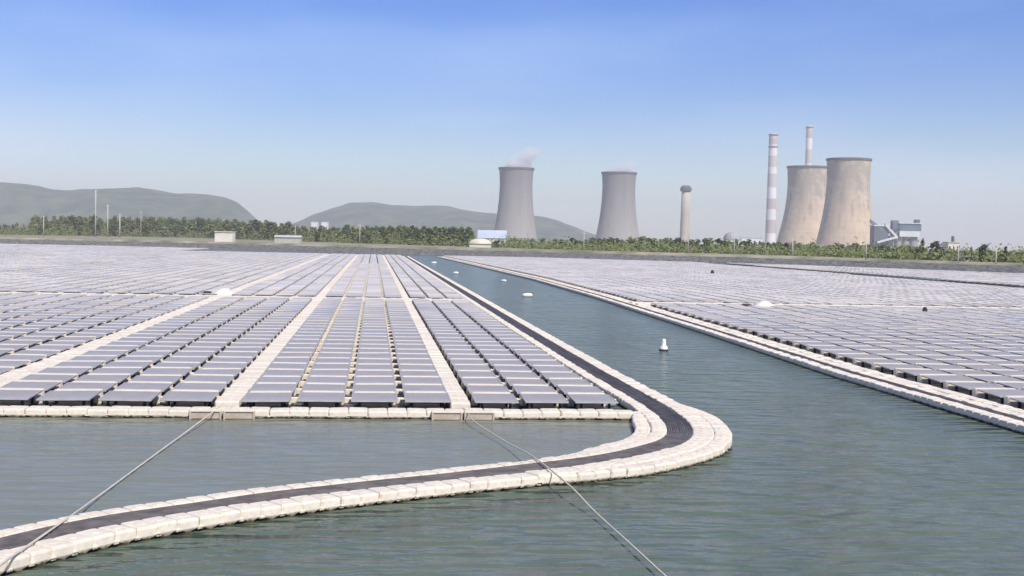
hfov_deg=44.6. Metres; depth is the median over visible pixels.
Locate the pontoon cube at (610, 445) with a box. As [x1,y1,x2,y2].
[599,443,619,447]
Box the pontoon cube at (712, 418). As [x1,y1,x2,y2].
[704,417,719,419]
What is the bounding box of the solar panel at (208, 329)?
[178,327,212,333]
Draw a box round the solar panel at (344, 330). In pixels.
[329,328,359,335]
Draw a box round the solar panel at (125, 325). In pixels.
[99,323,132,328]
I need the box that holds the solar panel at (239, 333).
[208,331,242,338]
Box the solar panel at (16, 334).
[0,331,26,338]
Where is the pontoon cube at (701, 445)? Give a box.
[682,442,705,447]
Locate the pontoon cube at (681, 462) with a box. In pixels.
[663,456,687,468]
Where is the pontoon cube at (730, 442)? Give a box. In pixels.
[714,438,732,447]
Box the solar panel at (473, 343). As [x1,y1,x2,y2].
[471,341,502,348]
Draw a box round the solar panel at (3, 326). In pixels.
[0,324,12,330]
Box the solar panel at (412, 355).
[396,353,430,358]
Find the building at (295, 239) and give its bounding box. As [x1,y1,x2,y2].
[274,235,302,243]
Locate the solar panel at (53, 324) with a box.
[26,322,61,327]
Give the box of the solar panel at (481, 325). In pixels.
[479,323,502,328]
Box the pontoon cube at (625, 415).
[615,410,634,419]
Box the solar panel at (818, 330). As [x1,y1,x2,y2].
[809,329,845,332]
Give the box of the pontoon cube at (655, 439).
[642,437,659,440]
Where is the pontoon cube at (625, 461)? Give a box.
[609,458,636,464]
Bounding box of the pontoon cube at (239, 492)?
[226,490,252,496]
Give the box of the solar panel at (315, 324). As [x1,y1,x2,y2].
[302,323,330,328]
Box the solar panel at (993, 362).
[975,359,1022,364]
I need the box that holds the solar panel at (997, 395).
[972,388,1023,404]
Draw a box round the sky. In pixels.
[0,0,1023,250]
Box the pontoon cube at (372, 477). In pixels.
[360,475,384,480]
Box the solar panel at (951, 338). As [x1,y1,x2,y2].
[931,337,970,339]
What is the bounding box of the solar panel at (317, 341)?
[287,339,322,346]
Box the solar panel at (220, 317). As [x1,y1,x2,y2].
[203,316,231,321]
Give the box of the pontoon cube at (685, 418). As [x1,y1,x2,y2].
[684,417,704,419]
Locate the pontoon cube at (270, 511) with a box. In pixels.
[249,501,284,519]
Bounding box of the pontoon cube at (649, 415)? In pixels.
[644,414,658,417]
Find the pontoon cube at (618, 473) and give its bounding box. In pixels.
[604,466,628,479]
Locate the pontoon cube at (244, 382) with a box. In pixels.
[233,381,255,384]
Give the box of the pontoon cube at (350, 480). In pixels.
[343,478,366,482]
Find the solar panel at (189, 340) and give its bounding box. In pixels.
[157,338,193,345]
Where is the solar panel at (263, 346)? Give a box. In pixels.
[229,342,266,350]
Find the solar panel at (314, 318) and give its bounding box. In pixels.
[306,317,333,322]
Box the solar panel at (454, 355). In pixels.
[446,353,482,364]
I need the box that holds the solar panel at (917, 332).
[900,330,937,333]
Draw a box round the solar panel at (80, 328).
[54,326,87,331]
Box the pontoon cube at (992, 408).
[985,407,1006,409]
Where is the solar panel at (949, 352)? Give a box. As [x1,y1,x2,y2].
[932,350,981,355]
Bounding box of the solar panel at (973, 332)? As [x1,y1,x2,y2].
[961,331,994,334]
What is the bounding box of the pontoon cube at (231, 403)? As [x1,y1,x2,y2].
[215,399,240,407]
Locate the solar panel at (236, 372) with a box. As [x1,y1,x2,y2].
[194,368,241,379]
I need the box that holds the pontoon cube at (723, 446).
[707,442,727,453]
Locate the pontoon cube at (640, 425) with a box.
[634,424,648,431]
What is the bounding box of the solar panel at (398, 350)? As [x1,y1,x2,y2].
[395,348,428,353]
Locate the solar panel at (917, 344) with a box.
[898,343,940,346]
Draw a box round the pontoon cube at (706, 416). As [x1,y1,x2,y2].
[701,415,716,417]
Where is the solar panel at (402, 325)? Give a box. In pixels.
[390,324,415,326]
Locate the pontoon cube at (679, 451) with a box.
[660,448,686,454]
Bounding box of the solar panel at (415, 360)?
[397,358,433,367]
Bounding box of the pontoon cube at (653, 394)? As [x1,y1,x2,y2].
[646,393,661,394]
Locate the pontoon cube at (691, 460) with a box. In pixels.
[675,454,697,466]
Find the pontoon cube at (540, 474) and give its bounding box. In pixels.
[525,470,552,485]
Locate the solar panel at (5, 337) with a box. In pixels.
[0,335,13,341]
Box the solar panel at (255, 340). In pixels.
[234,338,270,346]
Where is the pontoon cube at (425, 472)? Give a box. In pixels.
[414,470,437,475]
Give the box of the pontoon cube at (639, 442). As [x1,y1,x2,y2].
[631,441,647,444]
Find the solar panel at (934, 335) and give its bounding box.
[915,334,953,336]
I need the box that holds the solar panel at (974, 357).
[952,354,1003,359]
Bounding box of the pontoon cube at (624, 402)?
[621,400,636,407]
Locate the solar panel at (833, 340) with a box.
[815,339,856,342]
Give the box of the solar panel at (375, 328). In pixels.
[361,326,391,332]
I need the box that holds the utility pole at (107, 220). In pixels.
[107,205,107,236]
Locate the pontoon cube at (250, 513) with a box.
[228,503,262,522]
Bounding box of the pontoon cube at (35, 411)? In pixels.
[23,406,49,417]
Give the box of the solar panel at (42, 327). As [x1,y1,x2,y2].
[14,325,50,331]
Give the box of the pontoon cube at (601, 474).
[590,468,612,481]
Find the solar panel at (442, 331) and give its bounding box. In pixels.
[432,330,461,338]
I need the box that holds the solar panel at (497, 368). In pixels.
[493,364,531,374]
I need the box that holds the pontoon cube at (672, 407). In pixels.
[669,406,688,408]
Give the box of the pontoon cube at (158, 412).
[147,406,170,417]
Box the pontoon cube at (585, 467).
[571,465,594,470]
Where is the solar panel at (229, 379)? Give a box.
[184,374,234,387]
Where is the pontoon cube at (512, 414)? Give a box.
[502,409,523,419]
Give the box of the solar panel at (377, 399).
[351,391,404,408]
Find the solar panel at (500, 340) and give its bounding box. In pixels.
[498,338,527,344]
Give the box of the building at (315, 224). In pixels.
[311,221,318,228]
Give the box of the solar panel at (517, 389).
[512,384,556,397]
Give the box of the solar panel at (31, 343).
[0,339,41,347]
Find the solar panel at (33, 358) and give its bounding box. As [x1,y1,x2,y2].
[0,354,46,362]
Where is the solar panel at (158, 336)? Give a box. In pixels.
[126,333,163,340]
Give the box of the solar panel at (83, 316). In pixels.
[57,314,89,319]
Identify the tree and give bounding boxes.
[31,215,40,234]
[36,220,42,233]
[40,216,49,232]
[54,219,61,232]
[58,215,65,234]
[61,218,70,232]
[67,215,77,231]
[76,216,85,235]
[81,216,88,229]
[86,214,102,235]
[97,219,105,229]
[106,219,113,232]
[109,220,122,235]
[114,219,125,235]
[120,217,126,234]
[125,218,132,233]
[133,218,143,233]
[137,220,147,236]
[146,216,156,235]
[152,220,161,235]
[158,217,169,236]
[164,218,172,236]
[168,217,178,234]
[174,218,178,236]
[177,220,184,235]
[180,218,187,236]
[184,218,195,234]
[192,216,201,232]
[195,218,205,235]
[201,220,206,233]
[204,218,214,236]
[210,220,217,235]
[214,217,221,226]
[214,223,220,233]
[221,219,229,230]
[228,222,232,231]
[231,219,238,237]
[234,222,240,236]
[238,221,246,236]
[245,219,260,239]
[259,223,267,239]
[266,222,276,237]
[270,225,280,237]
[278,225,289,234]
[282,221,292,234]
[299,226,306,239]
[307,227,314,238]
[313,228,325,240]
[319,226,326,238]
[325,229,331,240]
[330,227,335,241]
[336,227,348,240]
[342,224,351,236]
[346,230,354,240]
[354,228,360,242]
[360,228,366,242]
[365,227,378,241]
[376,226,385,241]
[383,226,394,241]
[395,226,404,243]
[400,225,406,243]
[404,228,412,242]
[405,225,419,244]
[410,228,421,243]
[419,228,427,240]
[426,229,433,244]
[429,226,440,242]
[438,228,449,242]
[444,227,457,241]
[448,227,459,238]
[455,228,466,245]
[460,227,475,244]
[569,238,577,245]
[588,237,596,244]
[596,238,602,246]
[604,237,617,247]
[624,237,635,246]
[633,236,647,249]
[646,238,661,248]
[659,238,672,246]
[672,237,681,245]
[676,240,686,251]
[698,238,711,252]
[708,238,717,248]
[713,238,725,248]
[730,239,740,250]
[741,239,755,248]
[772,241,782,251]
[781,242,791,254]
[791,241,798,249]
[847,243,860,252]
[877,244,885,252]
[911,246,921,257]
[919,238,925,256]
[927,241,946,258]
[976,244,991,261]
[1001,246,1009,261]
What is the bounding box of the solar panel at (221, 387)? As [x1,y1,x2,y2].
[171,381,226,395]
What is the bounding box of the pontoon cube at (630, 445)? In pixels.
[620,443,639,447]
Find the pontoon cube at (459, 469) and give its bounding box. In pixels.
[449,466,471,471]
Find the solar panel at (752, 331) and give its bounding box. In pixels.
[747,328,781,335]
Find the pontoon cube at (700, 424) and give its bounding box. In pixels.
[690,423,710,426]
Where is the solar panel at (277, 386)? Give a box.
[249,382,301,396]
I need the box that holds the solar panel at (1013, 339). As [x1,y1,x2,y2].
[996,338,1023,340]
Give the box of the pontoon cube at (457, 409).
[445,409,463,418]
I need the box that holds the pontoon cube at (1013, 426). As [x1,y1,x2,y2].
[1007,422,1023,431]
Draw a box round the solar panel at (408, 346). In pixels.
[394,343,426,351]
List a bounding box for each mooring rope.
[0,406,219,565]
[468,407,665,575]
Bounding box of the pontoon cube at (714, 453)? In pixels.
[696,448,718,458]
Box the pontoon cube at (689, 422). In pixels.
[688,421,708,423]
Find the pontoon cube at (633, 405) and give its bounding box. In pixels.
[631,404,645,410]
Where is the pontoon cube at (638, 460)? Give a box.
[623,457,648,462]
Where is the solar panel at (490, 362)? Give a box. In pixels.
[487,359,525,368]
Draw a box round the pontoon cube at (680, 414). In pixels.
[678,413,697,415]
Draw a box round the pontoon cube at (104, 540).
[75,528,118,550]
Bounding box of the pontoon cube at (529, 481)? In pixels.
[510,473,540,487]
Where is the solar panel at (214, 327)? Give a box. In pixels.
[186,324,217,330]
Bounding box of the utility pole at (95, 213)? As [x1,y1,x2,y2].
[95,190,95,236]
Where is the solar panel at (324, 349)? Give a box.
[319,347,357,356]
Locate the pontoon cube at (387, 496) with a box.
[368,487,400,504]
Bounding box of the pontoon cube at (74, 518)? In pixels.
[58,515,87,521]
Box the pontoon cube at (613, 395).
[612,393,625,397]
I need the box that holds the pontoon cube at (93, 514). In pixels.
[79,511,109,517]
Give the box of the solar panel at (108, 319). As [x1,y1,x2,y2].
[82,317,114,322]
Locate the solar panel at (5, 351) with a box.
[0,348,14,356]
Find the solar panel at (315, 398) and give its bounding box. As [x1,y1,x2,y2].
[297,390,353,409]
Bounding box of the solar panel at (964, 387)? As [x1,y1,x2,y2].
[943,381,1006,395]
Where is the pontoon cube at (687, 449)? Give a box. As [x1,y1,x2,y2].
[672,447,694,451]
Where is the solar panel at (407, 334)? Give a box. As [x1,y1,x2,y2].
[392,333,420,336]
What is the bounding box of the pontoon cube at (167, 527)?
[142,516,179,536]
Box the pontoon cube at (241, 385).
[230,384,252,385]
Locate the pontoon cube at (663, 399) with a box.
[654,398,672,399]
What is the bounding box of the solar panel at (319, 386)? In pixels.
[301,382,352,394]
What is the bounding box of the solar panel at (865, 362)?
[853,358,901,368]
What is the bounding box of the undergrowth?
[0,217,1023,264]
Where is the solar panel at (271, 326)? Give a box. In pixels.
[254,325,283,331]
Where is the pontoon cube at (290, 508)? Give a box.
[269,498,304,516]
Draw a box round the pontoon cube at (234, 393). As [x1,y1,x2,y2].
[222,392,245,404]
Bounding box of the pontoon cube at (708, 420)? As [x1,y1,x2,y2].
[706,419,721,421]
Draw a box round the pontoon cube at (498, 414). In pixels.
[483,408,502,419]
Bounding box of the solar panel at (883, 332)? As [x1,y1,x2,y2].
[872,331,907,333]
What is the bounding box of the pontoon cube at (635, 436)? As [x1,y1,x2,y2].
[629,435,645,438]
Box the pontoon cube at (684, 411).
[675,411,694,412]
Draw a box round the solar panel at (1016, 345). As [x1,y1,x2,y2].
[1000,344,1023,347]
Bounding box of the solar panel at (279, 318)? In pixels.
[264,317,292,322]
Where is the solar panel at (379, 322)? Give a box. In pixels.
[362,321,390,326]
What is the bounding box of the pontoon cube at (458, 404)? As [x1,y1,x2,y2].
[449,400,469,409]
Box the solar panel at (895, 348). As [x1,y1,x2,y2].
[878,345,923,350]
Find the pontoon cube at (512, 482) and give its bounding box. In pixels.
[493,474,523,489]
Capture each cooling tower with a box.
[494,167,537,241]
[596,171,639,243]
[776,165,835,246]
[816,157,872,248]
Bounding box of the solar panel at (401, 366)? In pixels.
[398,363,436,374]
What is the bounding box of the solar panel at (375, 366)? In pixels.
[355,363,398,372]
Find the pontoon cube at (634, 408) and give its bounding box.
[633,407,647,411]
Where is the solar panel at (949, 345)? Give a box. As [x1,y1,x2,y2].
[932,343,975,347]
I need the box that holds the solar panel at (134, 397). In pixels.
[98,389,170,406]
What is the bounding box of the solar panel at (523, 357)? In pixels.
[519,354,556,363]
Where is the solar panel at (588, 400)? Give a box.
[566,392,617,409]
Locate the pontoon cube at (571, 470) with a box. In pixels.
[556,467,579,473]
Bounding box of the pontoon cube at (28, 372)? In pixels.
[20,372,36,373]
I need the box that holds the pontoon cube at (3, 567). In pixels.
[0,558,10,575]
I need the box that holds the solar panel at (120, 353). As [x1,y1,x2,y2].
[82,350,127,358]
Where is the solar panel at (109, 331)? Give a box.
[80,329,115,335]
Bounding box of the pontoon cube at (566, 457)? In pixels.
[557,455,575,458]
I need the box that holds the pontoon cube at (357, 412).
[347,407,367,418]
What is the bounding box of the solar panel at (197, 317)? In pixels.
[171,316,201,320]
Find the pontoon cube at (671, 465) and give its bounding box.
[655,459,678,471]
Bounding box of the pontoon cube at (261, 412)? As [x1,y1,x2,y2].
[251,407,269,418]
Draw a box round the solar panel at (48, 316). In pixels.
[23,314,56,318]
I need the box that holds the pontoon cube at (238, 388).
[227,387,249,389]
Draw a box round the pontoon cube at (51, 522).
[36,519,66,526]
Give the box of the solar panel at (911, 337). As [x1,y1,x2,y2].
[899,336,934,340]
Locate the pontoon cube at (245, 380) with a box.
[235,379,256,381]
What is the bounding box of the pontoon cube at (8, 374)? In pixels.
[0,374,17,375]
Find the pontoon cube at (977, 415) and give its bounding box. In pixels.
[972,411,994,421]
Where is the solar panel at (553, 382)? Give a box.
[548,378,592,389]
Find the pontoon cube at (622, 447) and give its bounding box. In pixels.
[611,446,631,449]
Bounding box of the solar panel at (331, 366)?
[311,363,354,371]
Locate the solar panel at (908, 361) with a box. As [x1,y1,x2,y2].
[893,358,945,364]
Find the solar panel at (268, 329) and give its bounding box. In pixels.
[249,328,281,334]
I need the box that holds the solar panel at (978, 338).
[963,337,999,340]
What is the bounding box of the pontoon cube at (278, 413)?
[269,408,290,418]
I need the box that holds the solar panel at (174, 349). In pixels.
[137,345,180,354]
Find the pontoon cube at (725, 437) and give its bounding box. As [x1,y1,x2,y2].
[714,435,731,438]
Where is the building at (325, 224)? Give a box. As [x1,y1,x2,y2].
[321,221,328,235]
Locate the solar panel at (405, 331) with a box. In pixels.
[392,330,418,336]
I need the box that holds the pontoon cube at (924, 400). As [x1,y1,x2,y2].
[919,396,938,404]
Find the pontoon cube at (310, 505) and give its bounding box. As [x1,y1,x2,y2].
[289,495,323,513]
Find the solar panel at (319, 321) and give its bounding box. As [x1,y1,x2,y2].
[304,320,332,326]
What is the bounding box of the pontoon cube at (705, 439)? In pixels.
[689,437,711,440]
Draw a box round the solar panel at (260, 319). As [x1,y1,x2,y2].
[234,317,262,322]
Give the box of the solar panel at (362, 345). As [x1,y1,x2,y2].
[358,343,394,351]
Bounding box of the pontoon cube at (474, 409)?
[464,408,483,410]
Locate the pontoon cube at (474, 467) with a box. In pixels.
[465,465,487,469]
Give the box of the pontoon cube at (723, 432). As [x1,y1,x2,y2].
[715,431,732,439]
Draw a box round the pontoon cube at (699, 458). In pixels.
[681,452,705,463]
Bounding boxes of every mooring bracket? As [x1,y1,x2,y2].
[189,409,221,418]
[223,409,254,418]
[432,410,462,419]
[464,411,494,420]
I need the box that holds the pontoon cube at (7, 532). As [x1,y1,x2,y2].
[0,528,24,536]
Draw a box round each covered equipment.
[203,288,245,295]
[742,301,774,306]
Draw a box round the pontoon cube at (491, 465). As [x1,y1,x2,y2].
[481,464,502,467]
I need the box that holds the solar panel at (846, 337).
[834,335,873,339]
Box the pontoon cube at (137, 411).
[126,406,150,417]
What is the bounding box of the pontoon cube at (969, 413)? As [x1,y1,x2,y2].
[965,409,987,418]
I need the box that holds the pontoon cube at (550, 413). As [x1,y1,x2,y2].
[539,408,561,419]
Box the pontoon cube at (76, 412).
[65,406,90,417]
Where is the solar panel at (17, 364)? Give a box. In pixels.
[0,359,30,368]
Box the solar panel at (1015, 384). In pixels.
[991,381,1023,388]
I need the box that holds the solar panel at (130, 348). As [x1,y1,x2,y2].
[94,345,138,353]
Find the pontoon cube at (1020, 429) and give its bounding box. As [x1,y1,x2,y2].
[1016,424,1023,433]
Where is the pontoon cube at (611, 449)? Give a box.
[602,448,622,451]
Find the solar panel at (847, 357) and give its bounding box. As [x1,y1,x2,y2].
[836,353,886,363]
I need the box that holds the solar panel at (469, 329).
[458,328,486,333]
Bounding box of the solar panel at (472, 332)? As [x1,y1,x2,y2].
[461,331,488,336]
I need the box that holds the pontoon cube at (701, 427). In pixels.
[692,426,711,428]
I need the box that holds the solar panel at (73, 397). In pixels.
[36,389,102,406]
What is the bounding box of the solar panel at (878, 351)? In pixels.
[858,349,904,354]
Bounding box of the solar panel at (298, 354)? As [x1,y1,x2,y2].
[276,352,316,360]
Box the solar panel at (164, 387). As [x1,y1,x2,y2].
[116,381,172,395]
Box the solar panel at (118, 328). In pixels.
[90,326,123,331]
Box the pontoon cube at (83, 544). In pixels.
[54,534,96,555]
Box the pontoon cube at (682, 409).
[672,409,692,410]
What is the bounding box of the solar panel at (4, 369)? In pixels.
[0,366,14,374]
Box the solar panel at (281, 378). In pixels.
[256,375,305,387]
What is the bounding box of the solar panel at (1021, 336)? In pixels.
[1009,334,1023,338]
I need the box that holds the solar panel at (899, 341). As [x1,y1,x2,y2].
[882,339,921,342]
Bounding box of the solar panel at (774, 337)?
[768,334,805,342]
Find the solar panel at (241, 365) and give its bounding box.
[201,361,247,372]
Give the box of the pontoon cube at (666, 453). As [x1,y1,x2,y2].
[651,451,677,455]
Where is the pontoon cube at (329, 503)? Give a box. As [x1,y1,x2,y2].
[310,493,343,511]
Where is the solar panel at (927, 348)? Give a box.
[916,346,956,350]
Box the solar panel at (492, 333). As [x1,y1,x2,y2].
[490,331,517,337]
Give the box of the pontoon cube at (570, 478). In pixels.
[559,473,580,484]
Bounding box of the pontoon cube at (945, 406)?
[942,402,962,411]
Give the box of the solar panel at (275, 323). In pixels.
[258,322,286,328]
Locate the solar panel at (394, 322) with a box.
[390,321,414,324]
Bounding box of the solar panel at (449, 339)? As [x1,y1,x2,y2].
[436,337,467,346]
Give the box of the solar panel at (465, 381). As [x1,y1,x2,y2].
[461,377,504,390]
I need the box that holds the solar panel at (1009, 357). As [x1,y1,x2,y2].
[991,355,1023,360]
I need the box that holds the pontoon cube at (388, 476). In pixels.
[379,474,400,478]
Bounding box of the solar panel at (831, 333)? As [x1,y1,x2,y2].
[821,332,854,335]
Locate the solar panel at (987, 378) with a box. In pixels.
[963,374,1022,382]
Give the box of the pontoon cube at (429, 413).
[425,408,443,418]
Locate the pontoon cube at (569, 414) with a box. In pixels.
[558,409,581,419]
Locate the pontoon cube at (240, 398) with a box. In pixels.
[218,397,242,406]
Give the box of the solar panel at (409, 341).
[394,340,423,347]
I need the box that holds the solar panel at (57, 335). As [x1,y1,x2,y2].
[26,332,66,339]
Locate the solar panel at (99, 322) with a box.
[71,320,105,325]
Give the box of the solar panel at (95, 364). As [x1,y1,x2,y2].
[55,360,105,370]
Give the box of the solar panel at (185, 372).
[140,367,194,379]
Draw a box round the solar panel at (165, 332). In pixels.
[136,330,171,336]
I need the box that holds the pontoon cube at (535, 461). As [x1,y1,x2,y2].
[527,459,546,462]
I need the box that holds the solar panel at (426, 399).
[404,391,450,408]
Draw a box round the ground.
[0,234,1023,265]
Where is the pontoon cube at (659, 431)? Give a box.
[651,430,666,433]
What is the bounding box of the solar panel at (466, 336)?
[464,334,491,340]
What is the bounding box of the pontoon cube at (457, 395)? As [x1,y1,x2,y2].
[449,394,465,395]
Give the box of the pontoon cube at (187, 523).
[165,513,202,533]
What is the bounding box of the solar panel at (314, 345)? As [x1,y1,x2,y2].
[284,343,320,351]
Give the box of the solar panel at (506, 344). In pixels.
[503,341,533,348]
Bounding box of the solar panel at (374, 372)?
[354,369,399,379]
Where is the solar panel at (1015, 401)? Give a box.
[1004,396,1023,409]
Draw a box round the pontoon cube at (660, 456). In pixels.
[642,453,667,458]
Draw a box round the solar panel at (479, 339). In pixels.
[467,338,496,344]
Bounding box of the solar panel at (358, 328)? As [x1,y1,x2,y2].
[332,324,360,329]
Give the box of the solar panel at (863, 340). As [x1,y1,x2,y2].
[848,339,885,342]
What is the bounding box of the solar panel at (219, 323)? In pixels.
[192,321,222,327]
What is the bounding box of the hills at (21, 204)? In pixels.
[0,182,265,230]
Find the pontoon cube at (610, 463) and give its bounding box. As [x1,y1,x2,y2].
[598,461,623,465]
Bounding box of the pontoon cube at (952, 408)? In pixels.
[948,405,968,413]
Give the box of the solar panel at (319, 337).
[291,335,324,342]
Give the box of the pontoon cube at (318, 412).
[308,407,329,418]
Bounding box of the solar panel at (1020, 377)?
[1009,375,1023,380]
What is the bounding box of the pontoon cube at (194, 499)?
[186,496,213,502]
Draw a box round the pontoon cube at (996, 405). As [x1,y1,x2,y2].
[992,404,1011,407]
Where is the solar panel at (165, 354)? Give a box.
[127,350,171,359]
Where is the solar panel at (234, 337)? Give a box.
[203,334,237,341]
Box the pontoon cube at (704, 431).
[693,430,713,433]
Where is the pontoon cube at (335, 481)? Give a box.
[323,479,348,484]
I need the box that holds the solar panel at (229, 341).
[197,338,233,345]
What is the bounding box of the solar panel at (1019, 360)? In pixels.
[1013,359,1023,363]
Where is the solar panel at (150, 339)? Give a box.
[117,337,155,344]
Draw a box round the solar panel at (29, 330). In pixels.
[2,328,38,334]
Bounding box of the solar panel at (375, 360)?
[356,358,397,367]
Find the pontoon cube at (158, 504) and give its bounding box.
[144,502,172,507]
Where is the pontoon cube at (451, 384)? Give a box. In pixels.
[443,383,459,385]
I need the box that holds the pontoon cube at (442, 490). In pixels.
[423,481,454,497]
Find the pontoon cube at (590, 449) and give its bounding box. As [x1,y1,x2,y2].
[583,448,601,450]
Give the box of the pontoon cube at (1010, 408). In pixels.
[1002,407,1021,409]
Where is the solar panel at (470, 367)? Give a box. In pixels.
[453,364,492,376]
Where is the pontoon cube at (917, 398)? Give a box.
[913,394,929,402]
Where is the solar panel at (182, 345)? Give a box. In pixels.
[149,341,187,349]
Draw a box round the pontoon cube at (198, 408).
[186,407,210,415]
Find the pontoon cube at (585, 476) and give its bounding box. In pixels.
[576,469,597,482]
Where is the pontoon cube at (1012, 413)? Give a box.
[1003,412,1021,413]
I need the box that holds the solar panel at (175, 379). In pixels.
[128,374,183,387]
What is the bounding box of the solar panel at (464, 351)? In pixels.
[444,349,478,359]
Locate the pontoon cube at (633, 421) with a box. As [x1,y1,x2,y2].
[632,420,646,426]
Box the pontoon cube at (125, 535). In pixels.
[98,525,139,545]
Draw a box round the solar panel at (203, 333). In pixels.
[172,330,207,337]
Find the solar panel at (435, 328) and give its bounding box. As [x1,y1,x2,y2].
[430,327,458,335]
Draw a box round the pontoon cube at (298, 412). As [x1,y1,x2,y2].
[287,407,309,418]
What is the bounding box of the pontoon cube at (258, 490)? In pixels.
[246,487,272,493]
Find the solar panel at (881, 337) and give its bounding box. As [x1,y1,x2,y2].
[867,336,906,339]
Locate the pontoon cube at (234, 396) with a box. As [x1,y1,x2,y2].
[220,395,244,406]
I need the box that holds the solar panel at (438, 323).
[427,322,453,329]
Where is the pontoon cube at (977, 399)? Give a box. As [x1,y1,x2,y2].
[969,398,988,400]
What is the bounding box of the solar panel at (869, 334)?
[852,333,893,336]
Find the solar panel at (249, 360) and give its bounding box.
[209,356,253,366]
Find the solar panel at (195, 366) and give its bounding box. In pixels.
[153,361,200,371]
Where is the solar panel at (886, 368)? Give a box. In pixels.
[871,363,921,374]
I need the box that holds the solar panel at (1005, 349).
[986,347,1023,351]
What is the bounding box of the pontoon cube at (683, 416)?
[681,415,701,417]
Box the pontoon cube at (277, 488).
[267,485,291,490]
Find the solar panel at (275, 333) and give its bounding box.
[246,331,278,338]
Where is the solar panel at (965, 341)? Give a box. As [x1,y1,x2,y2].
[948,340,991,343]
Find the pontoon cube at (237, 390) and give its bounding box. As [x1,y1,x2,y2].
[225,389,248,402]
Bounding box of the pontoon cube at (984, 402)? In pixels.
[978,401,996,403]
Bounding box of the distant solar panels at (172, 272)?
[0,244,1023,389]
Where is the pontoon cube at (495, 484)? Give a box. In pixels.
[477,476,507,491]
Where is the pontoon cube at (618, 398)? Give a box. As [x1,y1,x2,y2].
[617,396,630,404]
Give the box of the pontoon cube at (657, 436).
[647,435,663,438]
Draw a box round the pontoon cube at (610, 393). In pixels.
[609,391,622,396]
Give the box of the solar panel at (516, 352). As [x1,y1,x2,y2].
[513,349,548,358]
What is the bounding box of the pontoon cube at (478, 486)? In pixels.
[459,477,487,493]
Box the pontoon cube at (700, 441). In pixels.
[686,439,709,445]
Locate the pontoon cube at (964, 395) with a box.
[956,394,972,396]
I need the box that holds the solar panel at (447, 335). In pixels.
[434,333,463,342]
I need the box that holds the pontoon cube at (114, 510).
[100,508,129,513]
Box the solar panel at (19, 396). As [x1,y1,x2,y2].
[0,388,44,406]
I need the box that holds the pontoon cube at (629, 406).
[627,403,642,409]
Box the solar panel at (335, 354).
[317,352,356,360]
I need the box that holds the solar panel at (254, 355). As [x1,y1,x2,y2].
[216,351,258,360]
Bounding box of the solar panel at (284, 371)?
[262,368,308,380]
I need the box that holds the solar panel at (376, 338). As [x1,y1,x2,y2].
[359,336,393,343]
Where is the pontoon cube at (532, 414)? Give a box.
[521,409,543,419]
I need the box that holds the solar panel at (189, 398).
[159,389,219,406]
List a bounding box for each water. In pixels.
[0,416,633,529]
[1,249,1023,575]
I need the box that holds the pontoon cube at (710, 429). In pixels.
[693,428,713,430]
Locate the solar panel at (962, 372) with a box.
[937,369,994,375]
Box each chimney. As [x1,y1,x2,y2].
[765,133,777,244]
[804,125,813,244]
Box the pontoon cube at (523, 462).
[513,461,531,463]
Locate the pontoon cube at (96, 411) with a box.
[85,406,109,417]
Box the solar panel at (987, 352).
[970,350,1016,355]
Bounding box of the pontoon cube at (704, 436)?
[692,434,713,439]
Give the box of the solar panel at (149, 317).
[124,315,154,320]
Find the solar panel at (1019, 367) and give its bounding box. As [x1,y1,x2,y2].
[997,364,1023,370]
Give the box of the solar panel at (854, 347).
[842,345,883,350]
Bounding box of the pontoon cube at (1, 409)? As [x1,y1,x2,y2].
[0,406,7,416]
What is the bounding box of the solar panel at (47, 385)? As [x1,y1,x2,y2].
[0,380,62,392]
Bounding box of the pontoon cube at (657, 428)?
[651,427,666,430]
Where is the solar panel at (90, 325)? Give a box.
[62,323,97,328]
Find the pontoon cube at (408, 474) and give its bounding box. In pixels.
[396,472,419,476]
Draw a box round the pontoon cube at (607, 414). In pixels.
[596,409,618,419]
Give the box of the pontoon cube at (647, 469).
[630,463,656,475]
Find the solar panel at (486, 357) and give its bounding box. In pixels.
[483,354,519,362]
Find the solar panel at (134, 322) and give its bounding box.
[109,321,139,325]
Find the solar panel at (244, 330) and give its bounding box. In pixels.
[214,328,246,334]
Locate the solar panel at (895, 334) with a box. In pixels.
[884,333,922,336]
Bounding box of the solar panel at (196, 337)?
[164,334,200,341]
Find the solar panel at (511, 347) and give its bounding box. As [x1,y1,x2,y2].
[508,345,538,353]
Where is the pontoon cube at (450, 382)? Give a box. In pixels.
[442,381,458,383]
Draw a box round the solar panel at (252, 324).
[225,322,255,327]
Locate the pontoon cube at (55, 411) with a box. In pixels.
[44,406,70,417]
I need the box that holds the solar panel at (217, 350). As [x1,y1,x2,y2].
[181,346,222,354]
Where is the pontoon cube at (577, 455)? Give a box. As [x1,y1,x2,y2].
[568,453,588,457]
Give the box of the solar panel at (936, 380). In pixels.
[917,374,978,388]
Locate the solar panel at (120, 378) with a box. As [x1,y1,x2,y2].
[74,373,130,385]
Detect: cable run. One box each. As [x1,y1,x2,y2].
[0,256,692,550]
[439,256,1023,421]
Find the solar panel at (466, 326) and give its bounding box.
[455,325,480,330]
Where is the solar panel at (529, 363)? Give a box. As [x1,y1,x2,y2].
[525,359,563,369]
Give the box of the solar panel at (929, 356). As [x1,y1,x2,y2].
[914,354,961,359]
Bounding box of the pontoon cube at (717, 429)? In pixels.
[713,428,730,434]
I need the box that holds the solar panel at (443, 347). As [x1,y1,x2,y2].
[441,345,474,354]
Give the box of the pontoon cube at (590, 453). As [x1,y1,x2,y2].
[580,451,600,455]
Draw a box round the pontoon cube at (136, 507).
[123,504,151,510]
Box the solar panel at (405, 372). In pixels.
[399,369,439,380]
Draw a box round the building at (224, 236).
[214,231,234,241]
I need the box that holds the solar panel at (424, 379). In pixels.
[401,376,442,384]
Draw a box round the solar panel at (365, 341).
[359,339,393,346]
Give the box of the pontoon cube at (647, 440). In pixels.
[637,439,654,442]

